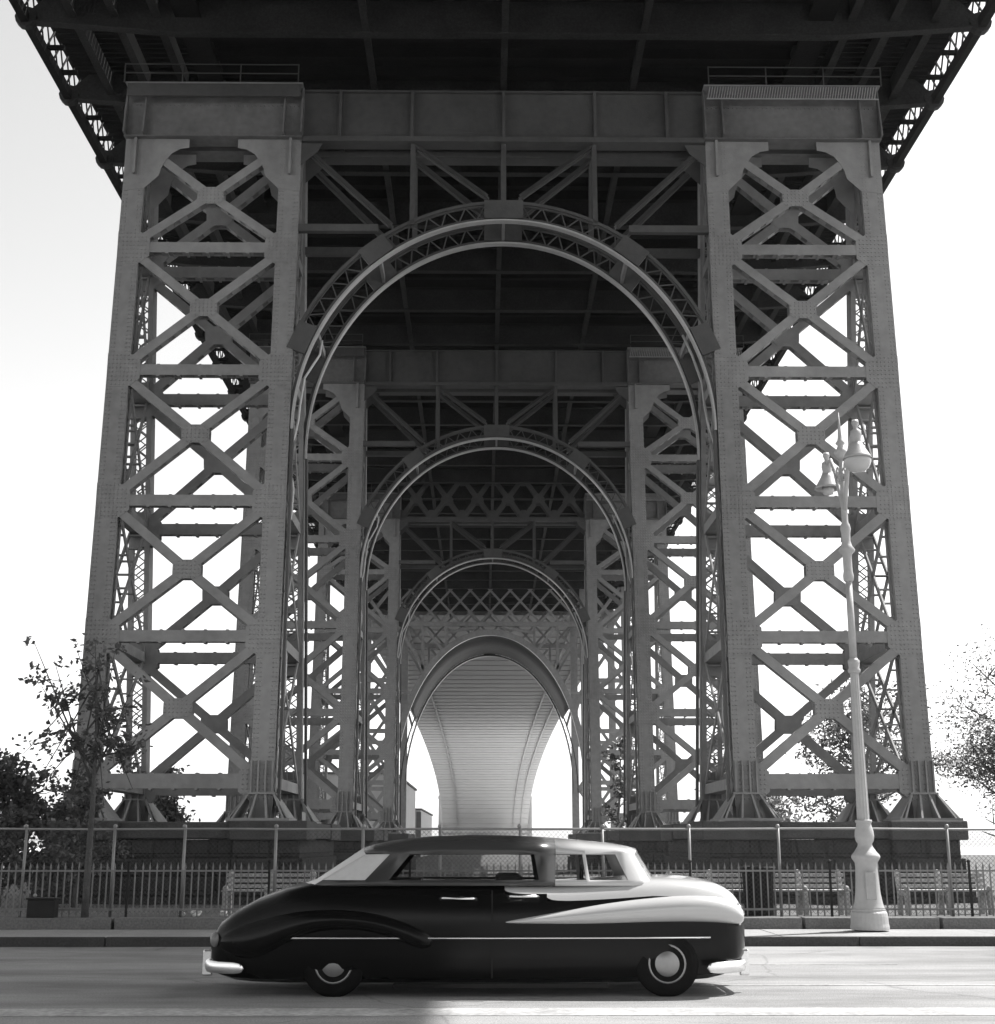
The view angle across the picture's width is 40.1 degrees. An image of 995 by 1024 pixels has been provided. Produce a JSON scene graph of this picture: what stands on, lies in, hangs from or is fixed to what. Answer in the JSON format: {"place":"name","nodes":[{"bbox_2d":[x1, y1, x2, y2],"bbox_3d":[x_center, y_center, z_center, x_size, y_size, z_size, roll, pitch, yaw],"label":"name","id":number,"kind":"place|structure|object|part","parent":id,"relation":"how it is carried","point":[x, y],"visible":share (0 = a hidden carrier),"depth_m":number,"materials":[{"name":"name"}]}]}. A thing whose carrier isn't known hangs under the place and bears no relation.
{"place":"outdoors","nodes":[
{"label":"outdoors","id":0,"kind":"place"},
{"bbox_2d":[0,946,994,1023],"bbox_3d":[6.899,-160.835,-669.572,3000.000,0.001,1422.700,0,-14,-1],"label":"road","id":1,"kind":"structure","parent":0,"point":[173,977],"depth_m":15.03,"materials":[{"name":"grey asphalt"}]},
{"bbox_2d":[202,835,749,996],"bbox_3d":[-0.237,4.569,15.611,6.053,1.702,1.961,0,-14,-1],"label":"vintage sedan","id":2,"kind":"object","parent":1,"relation":"on","point":[355,920],"visible":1,"depth_m":14.72,"materials":[{"name":"black paint"}]},
{"bbox_3d":[-1.851,4.070,15.716,0.752,0.401,1.400,0,-14,-1],"label":"rear window","id":3,"kind":"part","parent":2,"relation":"part of","materials":[{"name":"grey glass"}]},
{"bbox_2d":[0,1007,994,1015],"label":"road marking","id":4,"kind":"object","parent":1,"relation":"on","point":[477,1011],"visible":1,"depth_m":13.29,"materials":[{"name":"white paint"}]},
{"bbox_2d":[0,936,994,946],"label":"kerb","id":5,"kind":"structure","parent":1,"relation":"on","point":[749,941],"depth_m":21.74,"materials":[{"name":"concrete"}]},
{"bbox_2d":[749,964,897,964],"bbox_3d":[3.706,6.120,18.450,3.400,0.003,0.070,0,-14,-1],"label":"road marking","id":6,"kind":"object","parent":1,"relation":"on","point":[823,964],"visible":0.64,"depth_m":18.43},
{"bbox_2d":[700,984,994,985],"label":"road marking","id":7,"kind":"object","parent":1,"relation":"on","point":[814,985],"visible":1,"depth_m":15.74,"materials":[{"name":"white paint"}]},
{"bbox_2d":[0,855,994,917],"bbox_3d":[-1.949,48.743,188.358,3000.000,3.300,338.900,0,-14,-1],"label":"ground","id":8,"kind":"structure","parent":0,"point":[460,861],"depth_m":54.41,"materials":[{"name":"grey concrete"}]},
{"bbox_2d":[0,746,65,906],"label":"tree","id":9,"kind":"object","parent":8,"relation":"on","point":[19,798],"visible":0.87,"depth_m":41.79,"materials":[{"name":"black plant"}]},
{"bbox_2d":[19,763,133,907],"bbox_3d":[-12.814,9.805,41.475,2.947,4.363,2.775,-11,-17,38],"label":"shrub","id":10,"kind":"object","parent":8,"relation":"on","point":[82,791],"visible":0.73,"depth_m":41.35,"materials":[{"name":"black plant"}]},
{"bbox_2d":[12,633,152,917],"bbox_3d":[-7.427,4.713,24.524,2.483,5.108,1.403,-2,-14,9],"label":"sapling","id":11,"kind":"object","parent":8,"relation":"in","point":[75,738],"visible":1,"depth_m":24.60,"materials":[{"name":"black plant"}]},
{"bbox_2d":[117,764,200,821],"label":"tree","id":12,"kind":"object","parent":8,"relation":"on","point":[167,807],"visible":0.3,"depth_m":75.81,"materials":[{"name":"grey plant"}]},
{"bbox_2d":[31,821,340,904],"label":"stone pier","id":13,"kind":"structure","parent":8,"relation":"on","point":[284,843],"depth_m":47.44,"materials":[{"name":"stone"}]},
{"bbox_2d":[48,63,962,823],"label":"bridge tower","id":14,"kind":"structure","parent":13,"relation":"on","point":[288,141],"depth_m":54.63,"materials":[{"name":"metal"}]},
{"bbox_2d":[9,0,994,618],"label":"bridge deck","id":15,"kind":"structure","parent":14,"relation":"on","point":[501,298],"depth_m":66.35,"materials":[{"name":"metal"}]},
{"bbox_2d":[191,908,201,916],"bbox_3d":[-5.505,7.313,24.873,0.239,0.173,0.214,0,-14,-1],"label":"paper scrap","id":16,"kind":"object","parent":8,"relation":"on","point":[194,914],"visible":0.51,"depth_m":24.80,"materials":[{"name":"white paper"}]},
{"bbox_2d":[221,872,316,914],"bbox_3d":[-4.319,7.203,25.815,1.720,0.835,0.714,0,-14,-1],"label":"park bench","id":17,"kind":"object","parent":8,"relation":"on","point":[230,881],"visible":0.4,"depth_m":26.00,"materials":[{"name":"concrete"}]},
{"bbox_2d":[208,830,387,865],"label":"stone pier","id":18,"kind":"structure","parent":8,"relation":"on","point":[382,835],"depth_m":76.70,"materials":[{"name":"stone"}]},
{"bbox_2d":[216,333,765,827],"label":"bridge tower","id":19,"kind":"structure","parent":18,"relation":"on","point":[636,383],"depth_m":83.96,"materials":[{"name":"metal"}]},
{"bbox_2d":[278,772,416,855],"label":"warehouse","id":20,"kind":"structure","parent":8,"relation":"on","point":[410,801],"depth_m":223.12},
{"bbox_2d":[384,834,415,873],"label":"stone pier","id":21,"kind":"structure","parent":8,"relation":"on","point":[397,836],"depth_m":111.92,"materials":[{"name":"stone"}]},
{"bbox_2d":[306,483,680,833],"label":"bridge tower","id":22,"kind":"structure","parent":21,"relation":"on","point":[591,524],"depth_m":118.84,"materials":[{"name":"metal"}]},
{"bbox_2d":[415,808,432,856],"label":"warehouse","id":23,"kind":"structure","parent":8,"relation":"on","point":[423,818],"depth_m":288.57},
{"bbox_2d":[355,587,632,833],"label":"bridge tower","id":24,"kind":"structure","parent":8,"relation":"on","point":[534,660],"depth_m":169.38,"materials":[{"name":"metal"}]},
{"bbox_2d":[0,824,994,916],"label":"chain link fence","id":25,"kind":"object","parent":8,"relation":"on","point":[364,829],"visible":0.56,"depth_m":25.00,"materials":[{"name":"metal"}]},
{"bbox_2d":[0,859,994,916],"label":"iron fence","id":26,"kind":"object","parent":8,"relation":"on","point":[269,871],"visible":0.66,"depth_m":24.45,"materials":[{"name":"grey metal"}]},
{"bbox_2d":[567,834,605,873],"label":"stone pier","id":27,"kind":"structure","parent":8,"relation":"on","point":[590,837],"depth_m":111.99,"materials":[{"name":"stone"}]},
{"bbox_2d":[601,735,634,827],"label":"tree","id":28,"kind":"object","parent":8,"relation":"on","point":[617,766],"visible":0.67,"depth_m":88.30,"materials":[{"name":"grey plant"}]},
{"bbox_2d":[601,830,783,876],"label":"stone pier","id":29,"kind":"structure","parent":8,"relation":"on","point":[659,844],"depth_m":76.86,"materials":[{"name":"stone"}]},
{"bbox_2d":[665,872,742,891],"bbox_3d":[4.081,7.223,25.897,1.720,0.835,0.714,0,-14,-1],"label":"park bench","id":30,"kind":"object","parent":8,"relation":"on","point":[720,880],"visible":0.07,"depth_m":26.16,"materials":[{"name":"concrete"}]},
{"bbox_2d":[694,744,811,839],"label":"tree","id":31,"kind":"object","parent":8,"relation":"on","point":[773,802],"visible":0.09,"depth_m":88.90,"materials":[{"name":"grey plant"}]},
{"bbox_2d":[739,866,775,915],"bbox_3d":[4.856,7.059,25.402,0.690,0.900,0.680,0,-14,-1],"label":"litter basket","id":32,"kind":"object","parent":8,"relation":"on","point":[758,894],"visible":0.63,"depth_m":25.18,"materials":[{"name":"black metal"}]},
{"bbox_2d":[775,872,850,915],"bbox_3d":[5.781,7.227,25.913,1.720,0.835,0.714,0,-14,-1],"label":"park bench","id":33,"kind":"object","parent":8,"relation":"on","point":[800,901],"visible":0.42,"depth_m":26.03,"materials":[{"name":"concrete"}]},
{"bbox_2d":[660,821,977,904],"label":"stone pier","id":34,"kind":"structure","parent":8,"relation":"on","point":[743,843],"depth_m":47.66,"materials":[{"name":"stone"}]},
{"bbox_2d":[785,672,982,821],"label":"tree","id":35,"kind":"object","parent":8,"relation":"on","point":[833,730],"visible":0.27,"depth_m":72.87,"materials":[{"name":"grey plant"}]},
{"bbox_2d":[894,869,994,914],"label":"park bench","id":36,"kind":"object","parent":8,"relation":"on","point":[981,895],"visible":0.59,"depth_m":26.06,"materials":[{"name":"concrete"}]},
{"bbox_2d":[926,611,994,838],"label":"tree","id":37,"kind":"object","parent":8,"relation":"on","point":[988,765],"visible":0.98,"depth_m":57.17,"materials":[{"name":"grey plant"}]},
{"bbox_2d":[0,929,994,944],"bbox_3d":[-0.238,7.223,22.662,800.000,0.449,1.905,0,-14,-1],"label":"pavement","id":38,"kind":"structure","parent":0,"point":[748,932],"depth_m":22.59,"materials":[{"name":"concrete"}]},
{"bbox_2d":[0,917,994,929],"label":"stone step","id":39,"kind":"object","parent":38,"relation":"on","point":[118,923],"visible":0.2,"depth_m":23.71,"materials":[{"name":"stone"}]},
{"bbox_2d":[26,893,60,917],"bbox_3d":[-7.970,6.898,23.919,0.520,0.405,0.300,0,-14,-1],"label":"dark crate","id":40,"kind":"object","parent":39,"relation":"on","point":[42,907],"visible":1,"depth_m":23.79,"materials":[{"name":"black metal"}]},
{"bbox_2d":[814,412,889,930],"bbox_3d":[6.328,2.623,24.250,0.650,9.200,2.616,0,-14,-1],"label":"street lamp","id":41,"kind":"object","parent":38,"relation":"on","point":[869,913],"visible":1,"depth_m":23.85,"materials":[{"name":"metal"}]},
{"bbox_2d":[865,872,876,899],"bbox_3d":[6.330,6.337,23.124,0.180,0.450,0.036,0,-14,-1],"label":"access door","id":42,"kind":"structure","parent":41,"relation":"in","point":[870,877],"depth_m":23.11,"materials":[{"name":"paint"}]},
{"bbox_2d":[0,0,994,846],"label":"sky","id":43,"kind":"structure","parent":0,"point":[60,211],"materials":[{"name":"white"}]},
{"bbox_2d":[19,847,994,854],"bbox_3d":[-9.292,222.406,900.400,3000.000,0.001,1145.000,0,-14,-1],"label":"water","id":44,"kind":"structure","parent":0,"point":[979,851],"depth_m":714.97,"materials":[{"name":"white liquid"}]},
{"bbox_2d":[438,795,531,835],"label":"tower","id":45,"kind":"structure","parent":44,"relation":"on","point":[528,832],"depth_m":583.52,"materials":[{"name":"paint"}]},
{"bbox_2d":[372,610,620,835],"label":"river span","id":46,"kind":"object","parent":45,"relation":"on","point":[486,726],"visible":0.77,"depth_m":362.93,"materials":[{"name":"paint"}]}
]}

